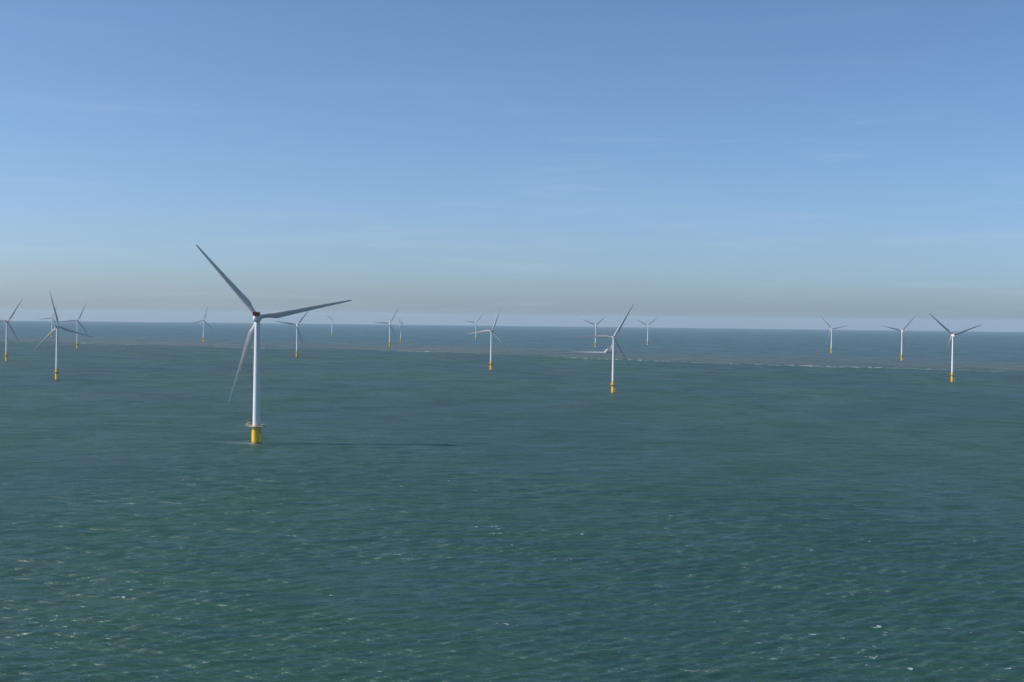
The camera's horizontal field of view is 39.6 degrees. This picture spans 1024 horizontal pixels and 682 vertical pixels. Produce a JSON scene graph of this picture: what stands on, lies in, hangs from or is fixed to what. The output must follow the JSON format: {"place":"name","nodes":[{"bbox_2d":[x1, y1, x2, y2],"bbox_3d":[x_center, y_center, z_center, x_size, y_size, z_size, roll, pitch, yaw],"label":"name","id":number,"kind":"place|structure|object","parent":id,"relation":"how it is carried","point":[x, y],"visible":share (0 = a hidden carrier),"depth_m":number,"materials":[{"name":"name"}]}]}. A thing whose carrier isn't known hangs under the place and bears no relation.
{"place":"outdoors","nodes":[
{"label":"outdoors","id":0,"kind":"place"},
{"bbox_2d":[0,321,1023,681],"bbox_3d":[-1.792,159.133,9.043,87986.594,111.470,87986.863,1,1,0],"label":"sea","id":1,"kind":"structure","parent":0,"point":[430,503],"depth_m":801.31,"materials":[{"name":"liquid"}]},
{"bbox_2d":[0,300,21,360],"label":"wind turbine","id":2,"kind":"object","parent":1,"relation":"in","point":[6,355],"visible":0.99,"depth_m":3112.02,"materials":[{"name":"paint"}]},
{"bbox_2d":[40,307,56,336],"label":"wind turbine","id":3,"kind":"object","parent":1,"relation":"in","point":[52,323],"visible":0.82,"depth_m":6464.36,"materials":[{"name":"paint"}]},
{"bbox_2d":[33,293,91,379],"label":"wind turbine","id":4,"kind":"object","parent":1,"relation":"in","point":[57,372],"visible":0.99,"depth_m":2261.29,"materials":[{"name":"white paint"}]},
{"bbox_2d":[60,304,88,348],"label":"wind turbine","id":5,"kind":"object","parent":1,"relation":"in","point":[77,344],"visible":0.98,"depth_m":4362.74,"materials":[{"name":"paint"}]},
{"bbox_2d":[190,307,209,341],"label":"wind turbine","id":6,"kind":"object","parent":1,"relation":"in","point":[203,325],"visible":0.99,"depth_m":5677.40,"materials":[{"name":"paint"}]},
{"bbox_2d":[195,244,350,443],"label":"wind turbine","id":7,"kind":"object","parent":1,"relation":"in","point":[256,426],"visible":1,"depth_m":1169.89,"materials":[{"name":"white paint"}]},
{"bbox_2d":[276,311,307,356],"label":"wind turbine","id":8,"kind":"object","parent":1,"relation":"in","point":[296,351],"visible":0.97,"depth_m":3684.23,"materials":[{"name":"paint"}]},
{"bbox_2d":[377,311,396,346],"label":"wind turbine","id":9,"kind":"object","parent":1,"relation":"in","point":[389,343],"visible":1,"depth_m":5131.79,"materials":[{"name":"paint"}]},
{"bbox_2d":[398,319,402,342],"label":"wind turbine","id":10,"kind":"object","parent":1,"relation":"in","point":[401,332],"visible":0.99,"depth_m":6122.96,"materials":[{"name":"paint"}]},
{"bbox_2d":[468,314,482,340],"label":"wind turbine","id":11,"kind":"object","parent":1,"relation":"in","point":[476,327],"visible":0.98,"depth_m":6930.01,"materials":[{"name":"paint"}]},
{"bbox_2d":[469,307,508,369],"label":"wind turbine","id":12,"kind":"object","parent":1,"relation":"in","point":[490,364],"visible":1,"depth_m":2914.67,"materials":[{"name":"paint"}]},
{"bbox_2d":[584,316,605,346],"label":"wind turbine","id":13,"kind":"object","parent":1,"relation":"in","point":[595,329],"visible":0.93,"depth_m":5516.90,"materials":[{"name":"paint"}]},
{"bbox_2d":[576,305,632,392],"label":"wind turbine","id":14,"kind":"object","parent":1,"relation":"in","point":[613,384],"visible":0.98,"depth_m":2047.25,"materials":[{"name":"paint"}]},
{"bbox_2d":[604,345,616,352],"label":"work vessel","id":15,"kind":"object","parent":1,"relation":"on","point":[608,351],"visible":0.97,"depth_m":4642.63,"materials":[{"name":"white paint"}]},
{"bbox_2d":[639,320,653,344],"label":"wind turbine","id":16,"kind":"object","parent":1,"relation":"in","point":[647,330],"visible":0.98,"depth_m":6179.10,"materials":[{"name":"paint"}]},
{"bbox_2d":[821,317,847,352],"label":"wind turbine","id":17,"kind":"object","parent":1,"relation":"in","point":[831,349],"visible":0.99,"depth_m":4895.33,"materials":[{"name":"paint"}]},
{"bbox_2d":[884,320,911,360],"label":"wind turbine","id":18,"kind":"object","parent":1,"relation":"in","point":[902,342],"visible":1,"depth_m":4015.99,"materials":[{"name":"paint"}]},
{"bbox_2d":[930,314,979,381],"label":"wind turbine","id":19,"kind":"object","parent":1,"relation":"in","point":[953,335],"visible":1,"depth_m":2565.54,"materials":[{"name":"paint"}]},
{"bbox_2d":[0,0,1023,331],"label":"sky","id":20,"kind":"structure","parent":0,"point":[745,164],"materials":[{"name":"blue"}]}
]}

